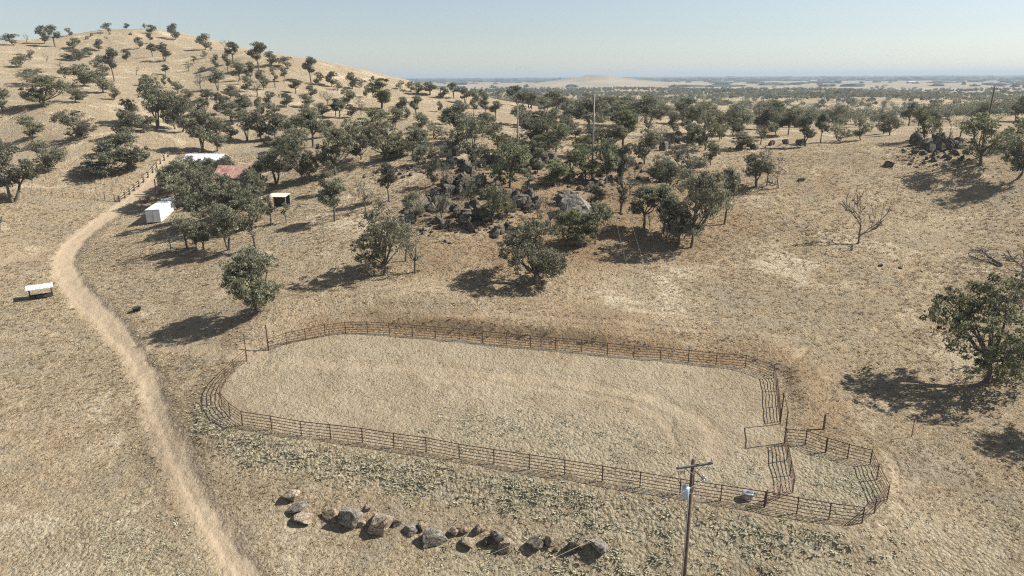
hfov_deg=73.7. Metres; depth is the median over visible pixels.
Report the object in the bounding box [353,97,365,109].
oak tree
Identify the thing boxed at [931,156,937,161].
boulder
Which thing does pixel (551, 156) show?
boulder
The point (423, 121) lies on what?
oak tree
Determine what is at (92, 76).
oak tree
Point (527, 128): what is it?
oak tree
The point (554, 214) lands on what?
oak tree
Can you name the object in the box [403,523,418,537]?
boulder
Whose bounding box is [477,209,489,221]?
boulder
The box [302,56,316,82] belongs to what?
oak tree
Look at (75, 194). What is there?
wire fence
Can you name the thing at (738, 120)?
oak tree
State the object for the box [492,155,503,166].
boulder
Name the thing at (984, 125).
oak tree
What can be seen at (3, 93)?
oak tree
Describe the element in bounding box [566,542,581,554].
boulder
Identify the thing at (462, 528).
boulder
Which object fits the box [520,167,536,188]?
oak tree
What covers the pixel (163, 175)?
oak tree
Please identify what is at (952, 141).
boulder
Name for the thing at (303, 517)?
boulder
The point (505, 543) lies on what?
boulder
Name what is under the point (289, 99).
oak tree
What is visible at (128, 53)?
oak tree
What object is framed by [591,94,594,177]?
utility pole
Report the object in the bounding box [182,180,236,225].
oak tree
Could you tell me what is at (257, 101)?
oak tree
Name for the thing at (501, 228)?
boulder
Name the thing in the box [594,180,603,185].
boulder
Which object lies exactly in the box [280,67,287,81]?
oak tree
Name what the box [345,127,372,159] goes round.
oak tree
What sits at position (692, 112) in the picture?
oak tree
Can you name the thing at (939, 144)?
boulder
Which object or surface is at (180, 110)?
oak tree
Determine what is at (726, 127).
oak tree
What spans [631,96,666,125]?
oak tree
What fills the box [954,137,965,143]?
boulder
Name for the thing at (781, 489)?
pipe gate
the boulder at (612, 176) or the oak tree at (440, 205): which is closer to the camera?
the oak tree at (440, 205)
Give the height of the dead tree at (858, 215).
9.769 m
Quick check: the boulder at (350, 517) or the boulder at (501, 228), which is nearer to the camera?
the boulder at (350, 517)
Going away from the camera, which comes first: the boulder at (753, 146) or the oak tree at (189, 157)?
the oak tree at (189, 157)
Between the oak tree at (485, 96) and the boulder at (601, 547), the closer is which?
the boulder at (601, 547)
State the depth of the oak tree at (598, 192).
121.44 m
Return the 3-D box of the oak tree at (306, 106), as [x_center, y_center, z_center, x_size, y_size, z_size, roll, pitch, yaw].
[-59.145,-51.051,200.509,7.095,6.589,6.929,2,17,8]
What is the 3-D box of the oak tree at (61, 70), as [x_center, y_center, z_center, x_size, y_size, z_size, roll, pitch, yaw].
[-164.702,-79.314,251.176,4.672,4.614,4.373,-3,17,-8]
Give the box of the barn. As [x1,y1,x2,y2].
[181,154,231,169]
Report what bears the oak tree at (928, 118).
on the ground at (968, 557)
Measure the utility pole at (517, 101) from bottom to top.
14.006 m
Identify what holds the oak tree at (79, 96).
on the ground at (968, 557)
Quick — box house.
[212,165,249,187]
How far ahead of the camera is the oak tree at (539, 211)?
116.25 m
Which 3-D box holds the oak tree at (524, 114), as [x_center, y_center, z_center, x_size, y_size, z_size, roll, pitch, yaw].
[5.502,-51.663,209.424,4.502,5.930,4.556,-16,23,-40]
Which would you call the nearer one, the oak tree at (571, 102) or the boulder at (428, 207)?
the boulder at (428, 207)
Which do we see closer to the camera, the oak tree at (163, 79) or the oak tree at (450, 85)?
the oak tree at (163, 79)
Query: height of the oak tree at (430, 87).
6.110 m
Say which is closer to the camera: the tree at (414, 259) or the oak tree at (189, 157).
the tree at (414, 259)
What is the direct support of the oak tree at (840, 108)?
on the ground at (968, 557)
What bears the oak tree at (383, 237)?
on the ground at (968, 557)
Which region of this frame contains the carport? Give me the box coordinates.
[270,193,290,208]
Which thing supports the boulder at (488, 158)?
on the ground at (968, 557)
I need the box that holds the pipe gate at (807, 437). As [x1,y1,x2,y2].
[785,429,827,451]
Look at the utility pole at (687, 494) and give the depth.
41.53 m
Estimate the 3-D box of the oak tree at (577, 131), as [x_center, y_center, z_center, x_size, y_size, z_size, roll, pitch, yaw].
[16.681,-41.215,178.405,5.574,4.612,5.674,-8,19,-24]
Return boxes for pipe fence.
[218,349,765,506]
[267,321,780,421]
[764,437,890,523]
[784,430,795,490]
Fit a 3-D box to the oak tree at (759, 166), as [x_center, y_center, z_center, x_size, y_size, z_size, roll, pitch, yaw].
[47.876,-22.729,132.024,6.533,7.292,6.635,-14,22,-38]
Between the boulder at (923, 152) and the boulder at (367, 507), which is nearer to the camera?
the boulder at (367, 507)
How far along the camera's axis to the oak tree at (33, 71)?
227.55 m
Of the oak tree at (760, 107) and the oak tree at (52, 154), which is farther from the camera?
the oak tree at (760, 107)
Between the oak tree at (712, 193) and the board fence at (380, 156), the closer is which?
the oak tree at (712, 193)
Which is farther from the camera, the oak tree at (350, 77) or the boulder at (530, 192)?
the oak tree at (350, 77)
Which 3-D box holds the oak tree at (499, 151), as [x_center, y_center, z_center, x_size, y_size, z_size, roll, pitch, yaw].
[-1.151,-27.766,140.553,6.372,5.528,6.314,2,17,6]
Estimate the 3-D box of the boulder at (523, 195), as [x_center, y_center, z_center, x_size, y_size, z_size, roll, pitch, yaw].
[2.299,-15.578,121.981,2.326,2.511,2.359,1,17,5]
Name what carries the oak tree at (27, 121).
on the ground at (968, 557)
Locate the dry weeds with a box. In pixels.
[91,397,934,575]
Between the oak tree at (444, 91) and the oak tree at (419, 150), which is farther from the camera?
the oak tree at (444, 91)
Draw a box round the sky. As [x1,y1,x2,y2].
[0,0,1023,77]
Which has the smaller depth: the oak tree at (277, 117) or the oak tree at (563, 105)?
the oak tree at (277, 117)
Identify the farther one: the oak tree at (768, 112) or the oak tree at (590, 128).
the oak tree at (768, 112)
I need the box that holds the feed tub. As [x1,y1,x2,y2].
[132,306,140,311]
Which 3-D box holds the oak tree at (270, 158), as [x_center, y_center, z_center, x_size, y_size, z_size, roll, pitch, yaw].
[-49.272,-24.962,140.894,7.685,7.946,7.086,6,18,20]
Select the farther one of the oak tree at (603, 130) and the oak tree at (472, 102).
the oak tree at (472, 102)
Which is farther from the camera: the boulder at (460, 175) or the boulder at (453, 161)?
the boulder at (453, 161)
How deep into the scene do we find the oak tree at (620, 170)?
119.86 m
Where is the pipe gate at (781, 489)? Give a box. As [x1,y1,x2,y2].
[766,477,794,504]
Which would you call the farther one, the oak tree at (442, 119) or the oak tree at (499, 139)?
the oak tree at (442, 119)
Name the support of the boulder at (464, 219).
on the ground at (968, 557)
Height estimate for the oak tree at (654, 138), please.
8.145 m
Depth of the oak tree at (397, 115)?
194.02 m
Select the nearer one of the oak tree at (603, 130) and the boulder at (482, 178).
the boulder at (482, 178)
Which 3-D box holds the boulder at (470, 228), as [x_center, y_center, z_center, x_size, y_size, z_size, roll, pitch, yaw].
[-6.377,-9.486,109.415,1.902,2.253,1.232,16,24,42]
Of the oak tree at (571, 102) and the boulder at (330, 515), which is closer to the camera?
the boulder at (330, 515)
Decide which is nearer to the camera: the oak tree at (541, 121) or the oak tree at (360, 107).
the oak tree at (541, 121)
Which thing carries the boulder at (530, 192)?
on the ground at (968, 557)
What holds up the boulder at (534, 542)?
on the ground at (968, 557)
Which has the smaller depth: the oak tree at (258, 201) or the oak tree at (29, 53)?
the oak tree at (258, 201)
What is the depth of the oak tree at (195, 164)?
144.40 m
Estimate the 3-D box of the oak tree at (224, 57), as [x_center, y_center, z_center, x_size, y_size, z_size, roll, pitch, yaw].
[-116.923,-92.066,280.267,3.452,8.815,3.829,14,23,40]
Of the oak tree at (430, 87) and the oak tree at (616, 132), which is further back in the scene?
the oak tree at (430, 87)
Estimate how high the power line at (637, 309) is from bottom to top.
18.748 m
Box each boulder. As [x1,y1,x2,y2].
[282,489,300,501]
[285,499,307,512]
[293,512,312,524]
[322,508,338,522]
[338,507,362,529]
[357,520,366,527]
[364,505,371,510]
[367,513,393,535]
[392,520,401,527]
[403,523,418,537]
[404,214,414,222]
[417,521,426,531]
[419,194,428,206]
[422,527,446,547]
[424,202,436,210]
[430,187,442,195]
[430,196,443,206]
[432,212,441,224]
[439,219,450,228]
[440,175,454,185]
[441,203,451,212]
[443,184,454,194]
[446,156,452,161]
[448,526,458,536]
[449,159,457,164]
[453,206,461,217]
[455,183,463,193]
[456,525,468,532]
[457,173,464,179]
[458,213,470,227]
[459,176,470,189]
[460,161,470,171]
[460,537,474,547]
[461,209,471,214]
[462,164,472,173]
[462,212,473,220]
[464,201,473,210]
[466,222,475,232]
[469,198,479,209]
[470,169,477,178]
[471,211,478,219]
[474,174,486,187]
[474,524,485,535]
[475,205,481,211]
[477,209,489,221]
[483,537,491,546]
[484,155,495,164]
[489,228,499,237]
[490,529,504,543]
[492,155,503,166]
[494,225,504,234]
[497,538,515,553]
[503,190,511,197]
[504,222,511,230]
[511,195,521,206]
[512,190,519,195]
[517,197,526,208]
[519,193,530,198]
[522,188,535,197]
[522,198,531,209]
[526,535,545,548]
[531,196,541,208]
[541,156,548,163]
[545,535,558,546]
[547,153,556,163]
[556,194,565,205]
[558,189,570,194]
[558,194,590,222]
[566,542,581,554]
[575,185,582,190]
[577,174,583,181]
[589,539,609,554]
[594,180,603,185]
[607,174,614,181]
[659,141,668,150]
[665,133,674,143]
[674,135,681,142]
[675,131,682,135]
[735,143,743,149]
[750,143,756,149]
[768,140,774,145]
[782,139,788,143]
[795,138,805,144]
[883,161,894,167]
[909,133,923,145]
[911,149,918,153]
[919,137,932,147]
[919,150,926,154]
[925,143,935,152]
[926,140,945,150]
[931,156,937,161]
[934,132,946,140]
[941,138,957,145]
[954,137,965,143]
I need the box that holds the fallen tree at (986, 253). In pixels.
[963,245,1006,266]
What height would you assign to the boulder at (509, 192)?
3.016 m
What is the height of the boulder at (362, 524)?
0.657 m
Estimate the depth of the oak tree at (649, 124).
184.36 m
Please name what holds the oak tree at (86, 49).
on the ground at (968, 557)
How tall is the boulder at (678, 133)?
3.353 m
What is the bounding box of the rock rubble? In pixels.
[362,135,970,243]
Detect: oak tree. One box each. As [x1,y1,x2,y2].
[0,33,19,44]
[0,87,10,111]
[0,138,12,173]
[0,139,41,202]
[8,53,30,67]
[14,68,54,82]
[16,115,45,139]
[18,74,67,106]
[23,139,68,172]
[25,49,34,59]
[34,25,49,43]
[43,24,60,46]
[49,109,98,140]
[56,66,68,77]
[59,48,88,60]
[64,27,72,35]
[64,63,101,86]
[64,81,87,102]
[66,37,80,48]
[78,151,128,176]
[81,47,92,56]
[84,68,114,92]
[89,55,109,74]
[91,140,118,152]
[93,39,103,48]
[97,131,150,169]
[100,22,111,32]
[102,46,117,80]
[108,86,120,99]
[110,110,142,135]
[114,98,138,119]
[120,49,130,60]
[133,37,143,47]
[134,73,171,128]
[136,115,156,131]
[146,24,156,33]
[146,33,152,42]
[146,43,155,56]
[152,158,198,205]
[153,42,171,60]
[159,90,187,128]
[160,64,168,73]
[160,74,166,85]
[161,209,201,249]
[164,94,192,131]
[167,23,180,39]
[171,81,184,93]
[177,158,211,184]
[178,155,206,174]
[178,166,213,218]
[178,218,208,248]
[180,89,193,98]
[180,106,213,151]
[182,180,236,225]
[189,222,211,249]
[192,72,208,88]
[193,97,208,110]
[194,33,211,49]
[197,157,214,175]
[198,89,213,99]
[202,116,229,151]
[206,203,242,249]
[207,66,224,90]
[209,173,244,207]
[210,54,218,65]
[210,92,225,114]
[214,158,230,168]
[216,99,243,124]
[217,244,283,313]
[219,156,236,164]
[220,85,237,97]
[221,52,231,73]
[221,122,238,137]
[223,41,238,60]
[227,60,246,80]
[227,195,256,230]
[228,88,247,102]
[234,94,252,115]
[235,108,254,140]
[238,182,251,194]
[239,75,253,91]
[240,167,267,199]
[240,185,271,220]
[241,204,261,249]
[244,41,266,70]
[244,61,254,83]
[246,160,267,182]
[247,108,270,140]
[248,79,266,96]
[254,96,264,115]
[255,69,268,89]
[255,147,292,184]
[262,91,275,102]
[262,102,280,113]
[262,194,275,225]
[263,51,278,65]
[263,135,272,144]
[264,110,283,138]
[268,113,287,123]
[268,133,296,163]
[269,67,278,87]
[274,114,310,139]
[276,56,292,67]
[277,130,318,182]
[278,92,294,107]
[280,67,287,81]
[280,203,289,222]
[288,80,301,93]
[295,109,327,147]
[297,103,321,119]
[298,93,314,103]
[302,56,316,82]
[305,85,317,95]
[313,72,324,84]
[314,102,330,116]
[315,125,353,174]
[315,178,347,221]
[317,171,332,190]
[319,91,332,105]
[319,119,333,131]
[324,71,337,86]
[328,98,338,116]
[331,101,345,116]
[339,88,355,103]
[339,117,361,140]
[345,72,358,88]
[345,104,357,116]
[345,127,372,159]
[350,207,417,275]
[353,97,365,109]
[353,179,374,211]
[356,107,392,130]
[357,119,406,161]
[363,86,369,97]
[366,78,391,108]
[376,162,397,201]
[385,130,413,157]
[387,105,404,126]
[395,96,408,111]
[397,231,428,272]
[400,126,428,153]
[401,191,424,219]
[402,106,410,118]
[405,81,415,89]
[408,95,421,118]
[411,82,426,94]
[411,144,427,164]
[412,112,429,128]
[422,82,437,94]
[424,156,440,185]
[430,191,453,218]
[437,87,448,97]
[437,101,442,110]
[437,108,446,124]
[438,116,492,160]
[438,164,452,184]
[441,100,476,134]
[441,106,474,126]
[447,82,458,97]
[458,86,469,102]
[459,175,480,200]
[468,88,481,102]
[468,153,485,171]
[469,100,478,113]
[474,184,511,224]
[475,111,495,124]
[477,89,488,105]
[477,112,490,134]
[480,100,489,111]
[482,139,532,187]
[483,121,515,147]
[488,100,501,115]
[491,140,519,160]
[496,193,517,217]
[496,217,570,285]
[506,85,524,103]
[511,104,526,120]
[511,128,527,142]
[518,109,578,137]
[519,88,536,108]
[520,117,543,142]
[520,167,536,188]
[522,110,532,117]
[525,92,538,108]
[528,148,547,172]
[529,200,544,218]
[530,133,552,150]
[535,96,553,111]
[536,193,563,226]
[540,121,570,151]
[541,159,569,186]
[544,89,568,108]
[551,208,582,247]
[557,104,577,120]
[557,150,584,181]
[559,114,573,125]
[560,98,570,110]
[564,212,602,247]
[568,98,587,111]
[570,94,610,129]
[570,122,584,137]
[571,133,595,154]
[571,146,604,181]
[583,124,599,145]
[583,183,606,202]
[583,200,611,244]
[585,125,611,142]
[594,138,619,182]
[595,96,620,115]
[595,140,619,161]
[596,100,638,121]
[599,124,628,146]
[610,110,624,124]
[611,96,639,117]
[612,105,639,147]
[613,154,629,212]
[614,143,637,168]
[623,174,641,195]
[628,184,660,232]
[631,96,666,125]
[633,128,660,163]
[636,93,658,121]
[638,113,657,129]
[645,154,671,180]
[652,183,679,233]
[654,125,670,143]
[655,159,682,185]
[656,102,671,120]
[656,166,735,248]
[666,108,677,118]
[667,113,681,130]
[668,198,697,244]
[674,97,703,119]
[675,106,684,120]
[681,119,692,131]
[681,122,704,146]
[686,101,713,121]
[693,113,721,149]
[703,140,721,164]
[706,109,715,122]
[709,104,720,111]
[712,113,727,140]
[712,170,722,186]
[713,111,724,119]
[717,122,729,133]
[717,165,741,224]
[723,107,745,135]
[726,103,753,123]
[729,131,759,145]
[731,117,745,132]
[742,151,775,187]
[752,100,790,126]
[753,119,778,134]
[753,124,768,144]
[754,107,775,138]
[759,148,776,185]
[760,99,785,112]
[771,113,787,134]
[781,111,799,134]
[786,107,814,127]
[793,109,806,124]
[794,110,817,127]
[795,112,816,146]
[815,112,829,142]
[819,104,854,125]
[853,115,873,139]
[875,112,894,133]
[879,116,904,134]
[899,102,921,125]
[908,106,943,138]
[919,272,1023,383]
[929,107,946,121]
[951,115,973,136]
[958,111,1020,165]
[970,102,991,117]
[998,117,1023,140]
[999,118,1023,178]
[1008,104,1023,119]
[1016,96,1023,114]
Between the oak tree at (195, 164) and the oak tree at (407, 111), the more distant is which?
the oak tree at (407, 111)
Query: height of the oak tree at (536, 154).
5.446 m
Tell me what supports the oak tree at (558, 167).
on the ground at (968, 557)
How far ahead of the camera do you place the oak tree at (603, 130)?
172.19 m
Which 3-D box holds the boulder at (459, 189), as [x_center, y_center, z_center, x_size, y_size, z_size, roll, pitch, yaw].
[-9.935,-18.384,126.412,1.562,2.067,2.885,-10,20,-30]
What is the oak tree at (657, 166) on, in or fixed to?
on the ground at (968, 557)
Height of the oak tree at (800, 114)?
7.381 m
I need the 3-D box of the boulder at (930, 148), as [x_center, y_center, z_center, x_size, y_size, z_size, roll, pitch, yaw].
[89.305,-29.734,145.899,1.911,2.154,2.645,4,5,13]
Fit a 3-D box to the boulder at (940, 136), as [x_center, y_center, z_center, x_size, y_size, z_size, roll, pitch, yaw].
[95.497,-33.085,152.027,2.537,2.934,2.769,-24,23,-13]
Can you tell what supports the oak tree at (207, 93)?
on the ground at (968, 557)
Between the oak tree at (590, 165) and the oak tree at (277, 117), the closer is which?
the oak tree at (590, 165)
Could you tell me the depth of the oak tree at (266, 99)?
223.55 m
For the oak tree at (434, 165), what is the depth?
129.28 m
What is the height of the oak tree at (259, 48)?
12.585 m
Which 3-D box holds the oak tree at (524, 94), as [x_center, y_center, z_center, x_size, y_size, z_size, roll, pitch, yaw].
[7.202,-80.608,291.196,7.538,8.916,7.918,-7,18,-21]
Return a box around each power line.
[438,466,674,575]
[515,482,699,575]
[591,95,677,460]
[598,98,711,457]
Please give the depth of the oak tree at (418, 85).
292.06 m
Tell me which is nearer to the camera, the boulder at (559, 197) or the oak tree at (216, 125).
the boulder at (559, 197)
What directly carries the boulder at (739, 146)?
on the ground at (968, 557)
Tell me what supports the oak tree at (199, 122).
on the ground at (968, 557)
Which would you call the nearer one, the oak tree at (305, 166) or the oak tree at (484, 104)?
the oak tree at (305, 166)
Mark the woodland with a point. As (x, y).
(847, 95)
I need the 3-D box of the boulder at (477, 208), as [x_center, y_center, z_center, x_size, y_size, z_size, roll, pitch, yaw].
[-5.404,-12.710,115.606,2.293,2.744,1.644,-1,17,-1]
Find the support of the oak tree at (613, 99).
on the ground at (968, 557)
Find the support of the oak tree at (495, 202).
on the ground at (968, 557)
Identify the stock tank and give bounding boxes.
[742,489,753,500]
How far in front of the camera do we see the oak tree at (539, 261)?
94.37 m
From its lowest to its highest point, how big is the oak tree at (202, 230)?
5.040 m
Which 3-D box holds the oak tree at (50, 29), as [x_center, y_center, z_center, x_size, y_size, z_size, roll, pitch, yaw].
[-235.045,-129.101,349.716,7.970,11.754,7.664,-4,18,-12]
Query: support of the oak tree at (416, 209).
on the ground at (968, 557)
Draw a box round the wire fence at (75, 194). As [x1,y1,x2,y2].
[29,188,115,201]
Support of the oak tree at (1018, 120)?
on the ground at (968, 557)
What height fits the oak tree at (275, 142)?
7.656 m
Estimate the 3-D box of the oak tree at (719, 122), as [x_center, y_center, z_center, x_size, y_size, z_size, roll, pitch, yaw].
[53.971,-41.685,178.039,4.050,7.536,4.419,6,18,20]
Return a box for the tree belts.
[402,74,1023,87]
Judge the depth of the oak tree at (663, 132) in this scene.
169.31 m
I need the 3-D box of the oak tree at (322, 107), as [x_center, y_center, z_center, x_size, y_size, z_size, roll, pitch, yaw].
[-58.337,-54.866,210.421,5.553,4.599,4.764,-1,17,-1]
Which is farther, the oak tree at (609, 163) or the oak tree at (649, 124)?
the oak tree at (649, 124)
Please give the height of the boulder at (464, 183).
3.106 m
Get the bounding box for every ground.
[0,29,1023,575]
[221,332,886,523]
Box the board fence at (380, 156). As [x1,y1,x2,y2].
[370,153,401,160]
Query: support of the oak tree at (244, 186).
on the ground at (968, 557)
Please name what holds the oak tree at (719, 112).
on the ground at (968, 557)
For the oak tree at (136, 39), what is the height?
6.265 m
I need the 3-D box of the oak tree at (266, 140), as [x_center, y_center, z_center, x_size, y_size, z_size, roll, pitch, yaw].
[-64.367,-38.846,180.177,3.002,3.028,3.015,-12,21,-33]
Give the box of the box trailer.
[145,198,175,222]
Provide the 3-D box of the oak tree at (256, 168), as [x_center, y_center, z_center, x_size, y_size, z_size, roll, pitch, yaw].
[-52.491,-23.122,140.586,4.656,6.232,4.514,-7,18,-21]
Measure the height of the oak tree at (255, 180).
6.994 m
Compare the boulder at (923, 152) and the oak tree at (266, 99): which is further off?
the oak tree at (266, 99)
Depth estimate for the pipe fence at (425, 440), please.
61.93 m
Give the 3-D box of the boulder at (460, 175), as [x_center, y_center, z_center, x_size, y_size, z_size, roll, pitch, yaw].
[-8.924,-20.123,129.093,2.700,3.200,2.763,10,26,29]
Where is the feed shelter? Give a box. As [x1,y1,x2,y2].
[25,282,52,298]
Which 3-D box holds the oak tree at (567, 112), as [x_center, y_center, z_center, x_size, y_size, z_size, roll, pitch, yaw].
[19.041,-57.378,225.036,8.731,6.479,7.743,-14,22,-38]
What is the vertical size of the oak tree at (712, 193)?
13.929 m
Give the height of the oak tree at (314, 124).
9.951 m
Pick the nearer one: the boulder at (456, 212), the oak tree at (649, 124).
the boulder at (456, 212)
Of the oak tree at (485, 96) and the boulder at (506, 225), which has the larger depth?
the oak tree at (485, 96)
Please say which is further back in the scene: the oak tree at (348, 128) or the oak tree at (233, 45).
the oak tree at (233, 45)
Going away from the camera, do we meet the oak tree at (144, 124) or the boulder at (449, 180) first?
the boulder at (449, 180)
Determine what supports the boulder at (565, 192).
on the ground at (968, 557)
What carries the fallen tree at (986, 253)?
on the ground at (968, 557)
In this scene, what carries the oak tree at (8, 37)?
on the ground at (968, 557)
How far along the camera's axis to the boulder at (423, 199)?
121.24 m
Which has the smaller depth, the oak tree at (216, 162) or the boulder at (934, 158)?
the boulder at (934, 158)
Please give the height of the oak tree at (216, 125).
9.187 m
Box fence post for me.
[822,414,826,429]
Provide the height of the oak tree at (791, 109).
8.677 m
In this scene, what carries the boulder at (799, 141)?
on the ground at (968, 557)
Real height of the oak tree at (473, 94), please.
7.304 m
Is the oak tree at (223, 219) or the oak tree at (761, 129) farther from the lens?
the oak tree at (761, 129)
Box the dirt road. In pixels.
[52,152,267,575]
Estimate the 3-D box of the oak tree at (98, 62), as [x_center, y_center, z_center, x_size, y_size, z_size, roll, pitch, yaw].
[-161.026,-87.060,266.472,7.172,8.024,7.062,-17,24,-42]
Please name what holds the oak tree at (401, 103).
on the ground at (968, 557)
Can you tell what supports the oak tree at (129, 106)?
on the ground at (968, 557)
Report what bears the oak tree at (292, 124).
on the ground at (968, 557)
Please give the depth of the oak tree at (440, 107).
242.31 m
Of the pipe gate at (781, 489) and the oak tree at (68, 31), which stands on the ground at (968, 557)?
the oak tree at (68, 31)
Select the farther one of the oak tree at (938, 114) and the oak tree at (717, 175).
the oak tree at (938, 114)
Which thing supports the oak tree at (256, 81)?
on the ground at (968, 557)
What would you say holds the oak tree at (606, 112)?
on the ground at (968, 557)
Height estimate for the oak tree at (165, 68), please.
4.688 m
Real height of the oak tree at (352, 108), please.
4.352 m
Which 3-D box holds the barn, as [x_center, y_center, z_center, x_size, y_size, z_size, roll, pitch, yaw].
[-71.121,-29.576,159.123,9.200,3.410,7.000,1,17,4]
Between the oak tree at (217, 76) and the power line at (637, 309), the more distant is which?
the oak tree at (217, 76)
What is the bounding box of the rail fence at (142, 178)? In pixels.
[118,151,168,201]
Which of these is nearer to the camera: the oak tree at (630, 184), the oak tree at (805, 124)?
the oak tree at (630, 184)
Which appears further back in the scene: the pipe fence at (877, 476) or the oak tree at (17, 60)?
the oak tree at (17, 60)
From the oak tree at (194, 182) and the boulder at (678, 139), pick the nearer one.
the oak tree at (194, 182)
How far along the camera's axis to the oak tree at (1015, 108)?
264.39 m
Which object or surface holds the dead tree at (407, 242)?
on the ground at (968, 557)
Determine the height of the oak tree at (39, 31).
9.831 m
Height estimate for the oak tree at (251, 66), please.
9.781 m
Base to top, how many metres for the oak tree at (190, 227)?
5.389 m
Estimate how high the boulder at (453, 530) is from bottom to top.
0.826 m
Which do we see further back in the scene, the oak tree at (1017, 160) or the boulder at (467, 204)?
the oak tree at (1017, 160)
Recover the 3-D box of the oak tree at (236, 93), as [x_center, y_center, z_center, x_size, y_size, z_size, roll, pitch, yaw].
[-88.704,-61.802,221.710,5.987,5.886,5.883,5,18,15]
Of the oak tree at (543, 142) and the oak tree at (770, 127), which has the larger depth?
the oak tree at (770, 127)
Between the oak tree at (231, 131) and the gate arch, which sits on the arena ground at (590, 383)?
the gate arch
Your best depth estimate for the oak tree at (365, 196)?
120.69 m
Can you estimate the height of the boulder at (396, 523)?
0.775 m
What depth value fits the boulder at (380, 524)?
55.97 m
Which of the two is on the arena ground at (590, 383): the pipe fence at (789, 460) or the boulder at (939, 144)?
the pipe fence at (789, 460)
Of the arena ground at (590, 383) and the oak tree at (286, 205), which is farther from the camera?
the oak tree at (286, 205)
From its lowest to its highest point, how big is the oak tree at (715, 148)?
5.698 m
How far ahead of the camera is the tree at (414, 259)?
97.53 m
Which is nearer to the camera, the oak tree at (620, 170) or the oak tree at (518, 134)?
the oak tree at (620, 170)
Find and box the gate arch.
[780,393,788,436]
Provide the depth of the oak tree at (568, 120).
176.13 m
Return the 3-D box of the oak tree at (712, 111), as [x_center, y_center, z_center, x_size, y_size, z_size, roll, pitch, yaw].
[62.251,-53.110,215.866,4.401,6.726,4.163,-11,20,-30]
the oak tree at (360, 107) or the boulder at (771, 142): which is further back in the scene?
the oak tree at (360, 107)
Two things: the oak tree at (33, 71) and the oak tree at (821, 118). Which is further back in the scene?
the oak tree at (33, 71)
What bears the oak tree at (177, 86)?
on the ground at (968, 557)
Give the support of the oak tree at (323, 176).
on the ground at (968, 557)
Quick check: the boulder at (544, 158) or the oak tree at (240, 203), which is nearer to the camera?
the oak tree at (240, 203)
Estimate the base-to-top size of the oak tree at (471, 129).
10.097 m
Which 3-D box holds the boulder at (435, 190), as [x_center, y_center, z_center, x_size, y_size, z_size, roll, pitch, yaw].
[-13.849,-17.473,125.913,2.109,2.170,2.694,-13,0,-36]
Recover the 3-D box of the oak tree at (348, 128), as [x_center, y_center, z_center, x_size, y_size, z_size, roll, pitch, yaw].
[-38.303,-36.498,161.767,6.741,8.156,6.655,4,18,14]
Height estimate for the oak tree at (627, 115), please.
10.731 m
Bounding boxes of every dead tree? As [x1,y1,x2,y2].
[405,219,411,260]
[765,153,786,187]
[838,187,891,243]
[943,102,954,137]
[1001,250,1023,298]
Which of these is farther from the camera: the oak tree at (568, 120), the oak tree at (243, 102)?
the oak tree at (243, 102)
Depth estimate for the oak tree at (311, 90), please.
250.76 m
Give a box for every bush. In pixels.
[333,79,341,89]
[373,197,385,209]
[396,80,403,88]
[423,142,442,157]
[425,121,448,138]
[664,143,709,169]
[828,122,854,140]
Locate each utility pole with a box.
[514,100,521,140]
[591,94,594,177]
[676,458,712,575]
[983,87,998,146]
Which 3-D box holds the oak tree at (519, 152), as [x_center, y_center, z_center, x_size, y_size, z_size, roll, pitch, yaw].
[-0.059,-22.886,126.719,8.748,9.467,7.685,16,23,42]
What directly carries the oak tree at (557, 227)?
on the ground at (968, 557)
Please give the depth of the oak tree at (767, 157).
132.49 m
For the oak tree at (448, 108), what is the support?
on the ground at (968, 557)
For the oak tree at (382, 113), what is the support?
on the ground at (968, 557)
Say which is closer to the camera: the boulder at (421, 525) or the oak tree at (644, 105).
the boulder at (421, 525)
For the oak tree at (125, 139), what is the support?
on the ground at (968, 557)
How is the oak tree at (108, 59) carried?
on the ground at (968, 557)
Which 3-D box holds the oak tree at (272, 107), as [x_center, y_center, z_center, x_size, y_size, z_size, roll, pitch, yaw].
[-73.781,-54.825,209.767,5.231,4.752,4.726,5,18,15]
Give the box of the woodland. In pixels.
[453,84,1023,125]
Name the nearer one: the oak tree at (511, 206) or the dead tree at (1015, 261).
the dead tree at (1015, 261)
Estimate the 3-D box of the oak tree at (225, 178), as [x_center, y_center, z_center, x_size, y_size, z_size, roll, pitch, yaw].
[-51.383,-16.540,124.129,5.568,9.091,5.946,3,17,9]
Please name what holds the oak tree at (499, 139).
on the ground at (968, 557)
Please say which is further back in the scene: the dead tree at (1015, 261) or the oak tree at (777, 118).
the oak tree at (777, 118)
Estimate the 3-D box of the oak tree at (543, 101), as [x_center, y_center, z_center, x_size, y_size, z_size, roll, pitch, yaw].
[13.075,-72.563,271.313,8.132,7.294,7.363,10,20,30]
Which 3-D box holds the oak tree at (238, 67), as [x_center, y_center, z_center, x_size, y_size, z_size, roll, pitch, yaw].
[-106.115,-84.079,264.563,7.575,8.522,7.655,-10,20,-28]
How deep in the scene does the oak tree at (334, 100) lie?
210.14 m
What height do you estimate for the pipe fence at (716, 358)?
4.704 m
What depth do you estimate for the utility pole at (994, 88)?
135.67 m
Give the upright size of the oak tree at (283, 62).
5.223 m
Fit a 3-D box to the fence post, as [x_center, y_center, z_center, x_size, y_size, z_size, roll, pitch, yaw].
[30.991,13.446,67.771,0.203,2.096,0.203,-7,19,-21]
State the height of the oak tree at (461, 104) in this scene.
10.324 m
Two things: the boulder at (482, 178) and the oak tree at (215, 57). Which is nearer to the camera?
the boulder at (482, 178)

